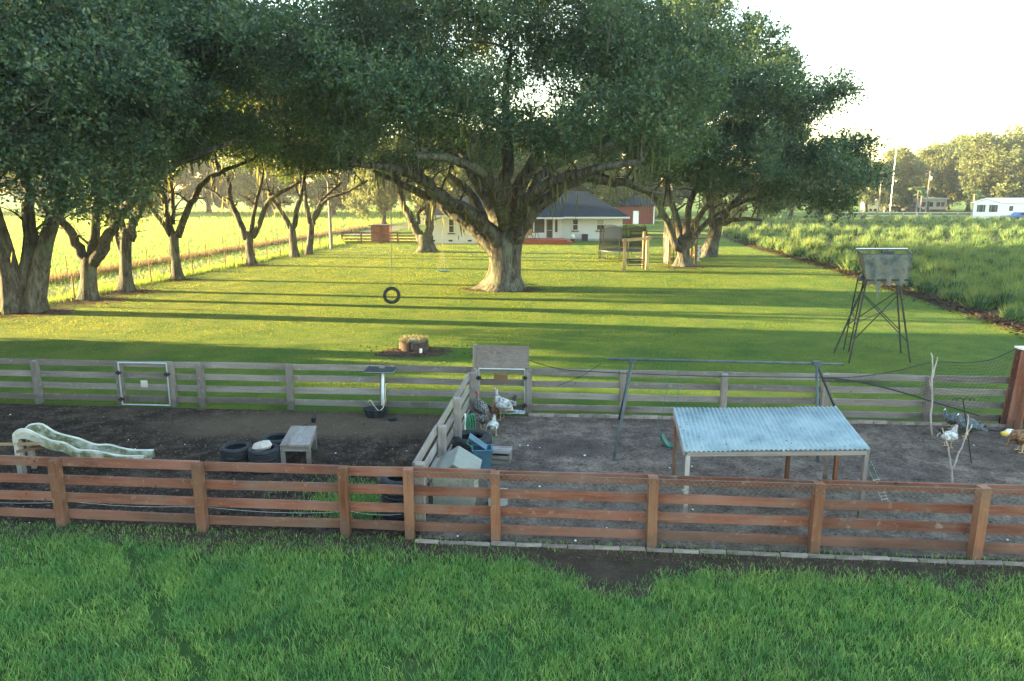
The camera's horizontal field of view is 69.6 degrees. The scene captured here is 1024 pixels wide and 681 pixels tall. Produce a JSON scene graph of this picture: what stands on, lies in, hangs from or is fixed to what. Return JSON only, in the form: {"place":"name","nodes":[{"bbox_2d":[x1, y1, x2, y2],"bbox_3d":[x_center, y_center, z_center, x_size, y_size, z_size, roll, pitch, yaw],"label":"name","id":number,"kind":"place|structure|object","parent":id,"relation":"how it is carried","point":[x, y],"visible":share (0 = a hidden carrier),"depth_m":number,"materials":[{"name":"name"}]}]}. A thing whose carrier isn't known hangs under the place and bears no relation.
{"place":"outdoors","nodes":[
{"label":"outdoors","id":0,"kind":"place"},
{"bbox_2d":[0,199,423,278],"bbox_3d":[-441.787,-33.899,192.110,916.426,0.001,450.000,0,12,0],"label":"field","id":1,"kind":"structure","parent":0,"point":[200,206],"depth_m":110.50,"materials":[{"name":"plant"}]},
{"bbox_2d":[169,156,237,212],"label":"broadleaf tree","id":2,"kind":"object","parent":1,"relation":"on","point":[190,187],"visible":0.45,"depth_m":166.81,"materials":[{"name":"green plant"}]},
{"bbox_2d":[49,225,370,282],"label":"dry verge","id":3,"kind":"structure","parent":1,"relation":"on","point":[145,262],"depth_m":61.09,"materials":[{"name":"yellow plant"}]},
{"bbox_2d":[224,166,301,215],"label":"broadleaf tree","id":4,"kind":"object","parent":1,"relation":"on","point":[240,185],"visible":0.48,"depth_m":148.17,"materials":[{"name":"green plant"}]},
{"bbox_2d":[296,167,365,214],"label":"broadleaf tree","id":5,"kind":"object","parent":1,"relation":"on","point":[320,190],"visible":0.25,"depth_m":154.07,"materials":[{"name":"green plant"}]},
{"bbox_2d":[343,133,414,223],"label":"broadleaf tree","id":6,"kind":"object","parent":1,"relation":"on","point":[360,207],"visible":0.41,"depth_m":112.33,"materials":[{"name":"green plant"}]},
{"bbox_2d":[47,221,423,301],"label":"track","id":7,"kind":"structure","parent":0,"point":[398,227],"depth_m":54.43,"materials":[{"name":"green plant"}]},
{"bbox_2d":[0,403,471,537],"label":"pen soil","id":8,"kind":"structure","parent":0,"point":[110,423],"depth_m":16.21,"materials":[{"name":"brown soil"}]},
{"bbox_2d":[0,423,154,473],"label":"playground slide","id":9,"kind":"object","parent":8,"relation":"on","point":[44,436],"visible":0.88,"depth_m":14.69,"materials":[{"name":"plastic"}]},
{"bbox_2d":[220,458,248,472],"bbox_3d":[-5.543,2.448,14.807,0.620,0.239,0.620,0,12,0],"label":"tyre","id":10,"kind":"object","parent":8,"relation":"on","point":[244,460],"visible":0.18,"depth_m":14.55,"materials":[{"name":"rubber"}]},
{"bbox_2d":[219,441,251,460],"bbox_3d":[-5.533,2.217,14.759,0.620,0.239,0.620,-4,12,-17],"label":"tyre","id":11,"kind":"object","parent":10,"relation":"on","point":[234,451],"visible":0.84,"depth_m":14.55,"materials":[{"name":"rubber"}]},
{"bbox_2d":[248,458,280,474],"bbox_3d":[-4.946,2.468,14.709,0.620,0.239,0.620,0,12,0],"label":"tyre","id":12,"kind":"object","parent":8,"relation":"on","point":[275,461],"visible":0.16,"depth_m":14.48,"materials":[{"name":"rubber"}]},
{"bbox_2d":[248,443,280,462],"bbox_3d":[-4.936,2.237,14.661,0.620,0.239,0.620,-4,12,-17],"label":"tyre","id":13,"kind":"object","parent":12,"relation":"on","point":[272,453],"visible":0.86,"depth_m":14.42,"materials":[{"name":"rubber"}]},
{"bbox_2d":[280,451,292,460],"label":"tyre","id":14,"kind":"object","parent":8,"relation":"on","point":[289,454],"visible":0.16,"depth_m":15.22,"materials":[{"name":"rubber"}]},
{"bbox_2d":[262,432,286,445],"bbox_3d":[-4.876,2.107,15.298,0.620,0.239,0.620,-4,12,-17],"label":"tyre","id":15,"kind":"object","parent":14,"relation":"on","point":[276,438],"visible":0.36,"depth_m":15.45,"materials":[{"name":"rubber"}]},
{"bbox_2d":[280,426,316,463],"bbox_3d":[-4.384,2.217,15.280,0.602,0.542,1.267,-1,12,-5],"label":"wooden bench","id":16,"kind":"object","parent":8,"relation":"on","point":[300,438],"visible":0.94,"depth_m":14.90,"materials":[{"name":"grey wood"}]},
{"bbox_2d":[264,460,434,519],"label":"pen weeds","id":17,"kind":"object","parent":8,"relation":"on","point":[372,498],"visible":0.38,"depth_m":13.19,"materials":[{"name":"green plant"}]},
{"bbox_2d":[362,383,388,417],"bbox_3d":[-3.353,1.489,18.072,0.660,0.802,0.500,0,12,0],"label":"water trough","id":18,"kind":"object","parent":8,"relation":"on","point":[376,411],"visible":1,"depth_m":18.04,"materials":[{"name":"rubber"}]},
{"bbox_2d":[364,366,396,405],"bbox_3d":[-3.259,1.244,18.416,0.794,1.146,0.462,0,12,0],"label":"solar panel","id":19,"kind":"object","parent":8,"relation":"on","point":[374,369],"visible":0.89,"depth_m":18.34,"materials":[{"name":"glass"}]},
{"bbox_2d":[380,512,403,520],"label":"tyre","id":20,"kind":"object","parent":8,"relation":"on","point":[389,516],"visible":0.18,"depth_m":12.23,"materials":[{"name":"rubber"}]},
{"bbox_2d":[381,494,414,502],"bbox_3d":[-1.882,2.656,12.500,0.670,0.260,0.670,0,12,0],"label":"tyre","id":21,"kind":"object","parent":20,"relation":"on","point":[386,499],"visible":0.17,"depth_m":12.19,"materials":[{"name":"rubber"}]},
{"bbox_2d":[380,476,414,496],"bbox_3d":[-1.894,2.412,12.449,0.670,0.260,0.670,0,12,0],"label":"tyre","id":22,"kind":"object","parent":21,"relation":"on","point":[391,480],"visible":0.2,"depth_m":12.21,"materials":[{"name":"rubber"}]},
{"bbox_2d":[412,372,476,520],"bbox_3d":[-1.234,2.011,14.979,0.208,1.328,6.246,1,12,5],"label":"board fence","id":23,"kind":"object","parent":8,"relation":"on","point":[442,442],"visible":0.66,"depth_m":14.71,"materials":[{"name":"grey wood"}]},
{"bbox_2d":[0,191,1023,423],"bbox_3d":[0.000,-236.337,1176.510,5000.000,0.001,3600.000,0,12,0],"label":"lawn","id":24,"kind":"structure","parent":0,"point":[414,322],"depth_m":29.87,"materials":[{"name":"green plant"}]},
{"bbox_2d":[0,307,73,316],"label":"bare patch","id":25,"kind":"object","parent":24,"relation":"on","point":[58,311],"visible":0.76,"depth_m":33.18,"materials":[{"name":"brown soil"}]},
{"bbox_2d":[50,296,127,304],"bbox_3d":[-21.220,-2.042,37.189,3.859,0.001,3.127,0,12,0],"label":"bare patch","id":26,"kind":"object","parent":24,"relation":"on","point":[95,302],"visible":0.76,"depth_m":36.72,"materials":[{"name":"brown soil"}]},
{"bbox_2d":[0,0,211,313],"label":"oak tree","id":27,"kind":"object","parent":24,"relation":"on","point":[24,283],"visible":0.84,"depth_m":28.45,"materials":[{"name":"green plant"}]},
{"bbox_2d":[0,0,242,300],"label":"oak tree","id":28,"kind":"object","parent":24,"relation":"on","point":[98,250],"visible":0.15,"depth_m":36.05,"materials":[{"name":"green plant"}]},
{"bbox_2d":[5,0,353,279],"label":"oak tree","id":29,"kind":"object","parent":24,"relation":"on","point":[173,235],"visible":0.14,"depth_m":41.91,"materials":[{"name":"green plant"}]},
{"bbox_2d":[3,234,360,313],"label":"verge weeds","id":30,"kind":"object","parent":24,"relation":"on","point":[198,271],"visible":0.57,"depth_m":49.70,"materials":[{"name":"yellow plant"}]},
{"bbox_2d":[50,236,329,298],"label":"wire fence","id":31,"kind":"object","parent":24,"relation":"on","point":[149,264],"visible":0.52,"depth_m":48.24,"materials":[{"name":"metal"}]},
{"bbox_2d":[0,0,385,291],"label":"oak tree","id":32,"kind":"object","parent":24,"relation":"on","point":[226,11],"visible":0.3,"depth_m":33.33,"materials":[{"name":"green plant"}]},
{"bbox_2d":[52,216,390,270],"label":"wire fence","id":33,"kind":"object","parent":24,"relation":"on","point":[222,242],"visible":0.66,"depth_m":63.44,"materials":[{"name":"grey metal"}]},
{"bbox_2d":[0,358,476,409],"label":"board fence","id":34,"kind":"object","parent":24,"relation":"on","point":[37,385],"visible":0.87,"depth_m":18.87,"materials":[{"name":"grey wood"}]},
{"bbox_2d":[115,362,170,405],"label":"wire gate","id":35,"kind":"structure","parent":34,"relation":"attached to","point":[144,383],"depth_m":18.84,"materials":[{"name":"grey metal"}]},
{"bbox_2d":[168,1,395,265],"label":"oak tree","id":36,"kind":"object","parent":24,"relation":"on","point":[250,235],"visible":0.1,"depth_m":52.36,"materials":[{"name":"green plant"}]},
{"bbox_2d":[215,92,394,254],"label":"oak tree","id":37,"kind":"object","parent":24,"relation":"on","point":[310,236],"visible":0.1,"depth_m":61.63,"materials":[{"name":"green plant"}]},
{"bbox_2d":[216,74,394,256],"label":"oak tree","id":38,"kind":"object","parent":24,"relation":"on","point":[293,249],"visible":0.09,"depth_m":59.97,"materials":[{"name":"green plant"}]},
{"bbox_2d":[1,263,727,376],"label":"oak litter","id":39,"kind":"object","parent":24,"relation":"on","point":[480,290],"visible":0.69,"depth_m":37.50,"materials":[{"name":"brown plant"}]},
{"bbox_2d":[341,232,417,243],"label":"board fence","id":40,"kind":"object","parent":24,"relation":"on","point":[380,238],"visible":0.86,"depth_m":75.90,"materials":[{"name":"brown wood"}]},
{"bbox_2d":[369,224,392,240],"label":"shed","id":41,"kind":"structure","parent":24,"relation":"on","point":[380,227],"depth_m":76.84,"materials":[{"name":"red wood"}]},
{"bbox_2d":[261,57,525,252],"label":"oak tree","id":42,"kind":"object","parent":24,"relation":"on","point":[425,241],"visible":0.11,"depth_m":65.01,"materials":[{"name":"green plant"}]},
{"bbox_2d":[378,348,452,357],"bbox_3d":[-3.298,0.406,25.287,2.597,0.001,1.664,0,12,0],"label":"bare patch","id":43,"kind":"object","parent":24,"relation":"on","point":[395,351],"visible":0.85,"depth_m":25.10,"materials":[{"name":"brown soil"}]},
{"bbox_2d":[399,333,428,351],"bbox_3d":[-3.418,0.071,25.767,1.090,0.560,1.096,0,12,0],"label":"fire ring","id":44,"kind":"object","parent":43,"relation":"on","point":[412,343],"visible":1,"depth_m":25.43,"materials":[{"name":"metal"}]},
{"bbox_2d":[401,121,489,220],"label":"broadleaf tree","id":45,"kind":"object","parent":24,"relation":"on","point":[452,187],"visible":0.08,"depth_m":105.56,"materials":[{"name":"green plant"}]},
{"bbox_2d":[473,344,529,414],"bbox_3d":[-0.266,1.018,18.231,1.415,1.860,0.142,1,12,4],"label":"gate header","id":46,"kind":"object","parent":24,"relation":"on","point":[492,356],"visible":0.77,"depth_m":18.04,"materials":[{"name":"grey wood"}]},
{"bbox_2d":[476,368,526,413],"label":"wire gate","id":47,"kind":"structure","parent":46,"relation":"attached to","point":[501,377],"depth_m":18.15,"materials":[{"name":"grey metal"}]},
{"bbox_2d":[238,0,768,291],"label":"oak tree","id":48,"kind":"object","parent":24,"relation":"on","point":[599,41],"visible":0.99,"depth_m":33.01,"materials":[{"name":"green plant"}]},
{"bbox_2d":[420,191,629,243],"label":"house","id":49,"kind":"structure","parent":24,"relation":"on","point":[594,217],"depth_m":79.77,"materials":[{"name":"paint"}]},
{"bbox_2d":[476,114,581,193],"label":"broadleaf tree","id":50,"kind":"object","parent":24,"relation":"on","point":[518,167],"visible":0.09,"depth_m":110.37,"materials":[{"name":"green plant"}]},
{"bbox_2d":[523,238,572,243],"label":"deck","id":51,"kind":"structure","parent":24,"relation":"on","point":[545,241],"depth_m":75.17,"materials":[{"name":"brown wood"}]},
{"bbox_2d":[564,127,635,207],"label":"broadleaf tree","id":52,"kind":"object","parent":24,"relation":"on","point":[602,192],"visible":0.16,"depth_m":116.37,"materials":[{"name":"green plant"}]},
{"bbox_2d":[598,225,646,260],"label":"trampoline","id":53,"kind":"object","parent":24,"relation":"on","point":[611,237],"visible":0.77,"depth_m":57.66,"materials":[{"name":"black fabric"}]},
{"bbox_2d":[611,196,655,223],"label":"barn","id":54,"kind":"structure","parent":24,"relation":"on","point":[634,213],"depth_m":117.43,"materials":[{"name":"red wood"}]},
{"bbox_2d":[622,231,651,271],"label":"porch swing frame","id":55,"kind":"object","parent":24,"relation":"on","point":[643,238],"visible":0.83,"depth_m":50.48,"materials":[{"name":"beige wood"}]},
{"bbox_2d":[629,165,698,216],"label":"broadleaf tree","id":56,"kind":"object","parent":24,"relation":"on","point":[686,193],"visible":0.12,"depth_m":143.40,"materials":[{"name":"green plant"}]},
{"bbox_2d":[662,219,700,264],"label":"play fort","id":57,"kind":"structure","parent":24,"relation":"on","point":[666,250],"depth_m":54.62,"materials":[{"name":"beige wood"}]},
{"bbox_2d":[623,77,816,257],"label":"oak tree","id":58,"kind":"object","parent":24,"relation":"on","point":[710,247],"visible":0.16,"depth_m":60.29,"materials":[{"name":"green plant"}]},
{"bbox_2d":[695,161,752,216],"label":"broadleaf tree","id":59,"kind":"object","parent":24,"relation":"on","point":[718,207],"visible":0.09,"depth_m":129.83,"materials":[{"name":"green plant"}]},
{"bbox_2d":[561,0,901,266],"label":"oak tree","id":60,"kind":"object","parent":24,"relation":"on","point":[833,155],"visible":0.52,"depth_m":48.74,"materials":[{"name":"green plant"}]},
{"bbox_2d":[474,367,1023,423],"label":"board fence","id":61,"kind":"object","parent":24,"relation":"on","point":[723,399],"visible":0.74,"depth_m":17.89,"materials":[{"name":"grey wood"}]},
{"bbox_2d":[750,167,833,218],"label":"broadleaf tree","id":62,"kind":"object","parent":24,"relation":"on","point":[790,206],"visible":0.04,"depth_m":134.23,"materials":[{"name":"green plant"}]},
{"bbox_2d":[840,158,901,211],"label":"broadleaf tree","id":63,"kind":"object","parent":24,"relation":"on","point":[885,192],"visible":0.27,"depth_m":175.34,"materials":[{"name":"green plant"}]},
{"bbox_2d":[833,248,912,362],"bbox_3d":[12.104,-1.181,24.377,2.554,3.617,2.081,0,12,0],"label":"lookout stand","id":64,"kind":"object","parent":24,"relation":"on","point":[878,270],"visible":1,"depth_m":23.64,"materials":[{"name":"metal"}]},
{"bbox_2d":[868,145,937,211],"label":"broadleaf tree","id":65,"kind":"object","parent":24,"relation":"on","point":[910,166],"visible":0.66,"depth_m":179.61,"materials":[{"name":"green plant"}]},
{"bbox_2d":[835,212,972,216],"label":"rail fence","id":66,"kind":"object","parent":24,"relation":"on","point":[916,215],"visible":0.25,"depth_m":140.97,"materials":[{"name":"white wood"}]},
{"bbox_2d":[891,198,948,210],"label":"mobile home","id":67,"kind":"object","parent":24,"relation":"on","point":[936,204],"visible":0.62,"depth_m":184.87,"materials":[{"name":"beige metal"}]},
{"bbox_2d":[895,140,960,197],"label":"broadleaf tree","id":68,"kind":"object","parent":24,"relation":"on","point":[940,159],"visible":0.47,"depth_m":188.28,"materials":[{"name":"green plant"}]},
{"bbox_2d":[918,132,975,209],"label":"broadleaf tree","id":69,"kind":"object","parent":24,"relation":"on","point":[953,143],"visible":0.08,"depth_m":198.16,"materials":[{"name":"green plant"}]},
{"bbox_2d":[941,143,989,210],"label":"broadleaf tree","id":70,"kind":"object","parent":24,"relation":"on","point":[955,175],"visible":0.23,"depth_m":188.35,"materials":[{"name":"green plant"}]},
{"bbox_2d":[951,131,1023,204],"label":"broadleaf tree","id":71,"kind":"object","parent":24,"relation":"on","point":[992,146],"visible":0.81,"depth_m":165.73,"materials":[{"name":"green plant"}]},
{"bbox_2d":[970,198,1023,218],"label":"mobile home","id":72,"kind":"object","parent":24,"relation":"on","point":[990,207],"visible":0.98,"depth_m":138.41,"materials":[{"name":"metal"}]},
{"bbox_2d":[978,123,1023,197],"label":"broadleaf tree","id":73,"kind":"object","parent":24,"relation":"on","point":[1017,137],"visible":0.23,"depth_m":167.81,"materials":[{"name":"green plant"}]},
{"bbox_2d":[0,525,1023,680],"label":"pasture","id":74,"kind":"structure","parent":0,"point":[309,652],"depth_m":9.34,"materials":[{"name":"green plant"}]},
{"bbox_2d":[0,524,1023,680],"bbox_3d":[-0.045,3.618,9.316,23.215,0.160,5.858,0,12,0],"label":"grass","id":75,"kind":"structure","parent":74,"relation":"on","point":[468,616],"depth_m":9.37,"materials":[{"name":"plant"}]},
{"bbox_2d":[0,522,1023,600],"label":"bare ground","id":76,"kind":"structure","parent":0,"point":[612,571],"depth_m":11.11,"materials":[{"name":"brown soil"}]},
{"bbox_2d":[0,455,414,539],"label":"board fence","id":77,"kind":"object","parent":76,"relation":"on","point":[60,497],"visible":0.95,"depth_m":12.03,"materials":[{"name":"brown wood"}]},
{"bbox_2d":[0,520,1023,592],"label":"strip weeds","id":78,"kind":"object","parent":76,"relation":"on","point":[342,537],"visible":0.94,"depth_m":11.48,"materials":[{"name":"green plant"}]},
{"bbox_2d":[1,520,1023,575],"bbox_3d":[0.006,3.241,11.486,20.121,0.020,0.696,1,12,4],"label":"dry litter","id":79,"kind":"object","parent":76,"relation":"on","point":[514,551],"visible":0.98,"depth_m":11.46,"materials":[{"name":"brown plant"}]},
{"bbox_2d":[407,467,1023,559],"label":"board fence","id":80,"kind":"object","parent":76,"relation":"on","point":[980,509],"visible":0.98,"depth_m":11.39,"materials":[{"name":"wood"}]},
{"bbox_2d":[414,539,1023,565],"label":"paver edging","id":81,"kind":"object","parent":76,"relation":"on","point":[750,553],"visible":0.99,"depth_m":11.31,"materials":[{"name":"grey concrete"}]},
{"bbox_2d":[6,0,1023,190],"label":"sky","id":82,"kind":"structure","parent":0,"point":[938,70],"materials":[{"name":"white"}]},
{"bbox_2d":[417,416,1023,559],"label":"pen sand","id":83,"kind":"structure","parent":0,"point":[631,447],"depth_m":14.66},
{"bbox_2d":[428,446,481,504],"bbox_3d":[-1.013,2.455,13.348,0.872,0.813,0.940,0,12,2],"label":"kennel","id":84,"kind":"object","parent":83,"relation":"on","point":[458,457],"visible":0.54,"depth_m":13.01,"materials":[{"name":"plastic"}]},
{"bbox_2d":[450,429,492,453],"bbox_3d":[-0.877,2.196,15.782,0.920,0.354,0.920,0,12,0],"label":"tyre","id":85,"kind":"object","parent":83,"relation":"on","point":[481,435],"visible":0.51,"depth_m":15.56,"materials":[{"name":"rubber"}]},
{"bbox_2d":[467,433,493,468],"bbox_3d":[-0.646,2.219,14.763,0.525,0.705,0.360,-1,12,-6],"label":"plastic tub","id":86,"kind":"object","parent":83,"relation":"on","point":[482,450],"visible":0.92,"depth_m":14.69,"materials":[{"name":"blue plastic"}]},
{"bbox_2d":[473,390,496,422],"bbox_3d":[-0.651,1.605,17.504,0.334,0.783,0.778,-8,14,-35],"label":"turkey","id":87,"kind":"object","parent":83,"relation":"on","point":[480,406],"visible":0.84,"depth_m":17.50},
{"bbox_2d":[491,446,511,464],"bbox_3d":[-0.234,2.361,15.176,0.440,0.247,0.434,1,12,7],"label":"wooden crate","id":88,"kind":"object","parent":83,"relation":"on","point":[501,454],"visible":0.83,"depth_m":14.99,"materials":[{"name":"grey wood"}]},
{"bbox_2d":[493,387,524,420],"bbox_3d":[-0.084,1.533,17.755,0.826,0.825,0.352,5,13,22],"label":"turkey","id":89,"kind":"object","parent":83,"relation":"on","point":[504,404],"visible":1,"depth_m":17.71},
{"bbox_2d":[608,357,843,462],"bbox_3d":[5.011,1.336,16.342,5.915,1.940,3.036,0,12,0],"label":"swing set","id":90,"kind":"object","parent":83,"relation":"on","point":[815,363],"visible":0.84,"depth_m":16.13,"materials":[{"name":"grey metal"}]},
{"bbox_2d":[528,360,822,377],"bbox_3d":[3.525,0.744,16.670,6.684,0.190,0.876,3,12,14],"label":"net cable","id":91,"kind":"object","parent":90,"relation":"attached to","point":[673,375],"visible":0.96,"depth_m":16.26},
{"bbox_2d":[822,348,1016,415],"bbox_3d":[9.315,1.038,16.897,5.021,1.571,0.277,-2,12,-10],"label":"bird netting","id":92,"kind":"object","parent":91,"relation":"hanging from","point":[839,379],"visible":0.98,"depth_m":16.96,"materials":[{"name":"black plastic"}]},
{"bbox_2d":[672,406,869,517],"bbox_3d":[4.473,2.132,13.114,3.054,1.640,1.643,1,12,5],"label":"poultry shelter","id":93,"kind":"object","parent":83,"relation":"on","point":[720,428],"visible":0.88,"depth_m":12.84,"materials":[{"name":"zinc"},{"name":"timber"},{"name":"brown timber"}]},
{"bbox_2d":[528,413,1023,427],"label":"paver edging","id":94,"kind":"object","parent":83,"relation":"on","point":[672,417],"visible":0.59,"depth_m":17.93,"materials":[{"name":"grey concrete"}]},
{"bbox_2d":[936,423,958,447],"bbox_3d":[9.424,2.060,15.925,0.584,0.530,0.279,-4,12,-20],"label":"hen","id":95,"kind":"object","parent":83,"relation":"on","point":[951,435],"visible":0.93,"depth_m":15.86,"materials":[{"name":"white"}]},
{"bbox_2d":[942,414,971,496],"bbox_3d":[7.955,2.086,13.269,0.545,1.577,0.074,0,12,0],"label":"bare branch","id":96,"kind":"object","parent":83,"relation":"on","point":[955,462],"visible":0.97,"depth_m":13.24,"materials":[{"name":"grey wood"}]},
{"bbox_2d":[955,413,988,439],"bbox_3d":[10.280,1.929,16.476,0.666,0.563,0.354,5,13,25],"label":"guinea fowl","id":97,"kind":"object","parent":83,"relation":"on","point":[976,425],"visible":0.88,"depth_m":16.40,"materials":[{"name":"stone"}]},
{"bbox_2d":[1000,346,1023,429],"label":"chicken coop","id":98,"kind":"structure","parent":83,"relation":"on","point":[1012,416],"depth_m":17.11,"materials":[{"name":"wood"}]},
{"bbox_2d":[1006,429,1023,452],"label":"brown hen","id":99,"kind":"object","parent":83,"relation":"on","point":[1017,436],"visible":1,"depth_m":15.60,"materials":[{"name":"brown"}]},
{"bbox_2d":[672,222,1023,330],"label":"crop soil","id":100,"kind":"structure","parent":0,"point":[993,310],"depth_m":60.40,"materials":[{"name":"brown soil"}]},
{"bbox_2d":[669,212,1023,325],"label":"crop plants","id":101,"kind":"object","parent":100,"relation":"on","point":[949,250],"visible":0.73,"depth_m":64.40,"materials":[{"name":"green plant"}]},
{"bbox_2d":[730,240,1023,338],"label":"mulch clods","id":102,"kind":"object","parent":100,"relation":"on","point":[981,315],"visible":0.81,"depth_m":37.38,"materials":[{"name":"brown soil"}]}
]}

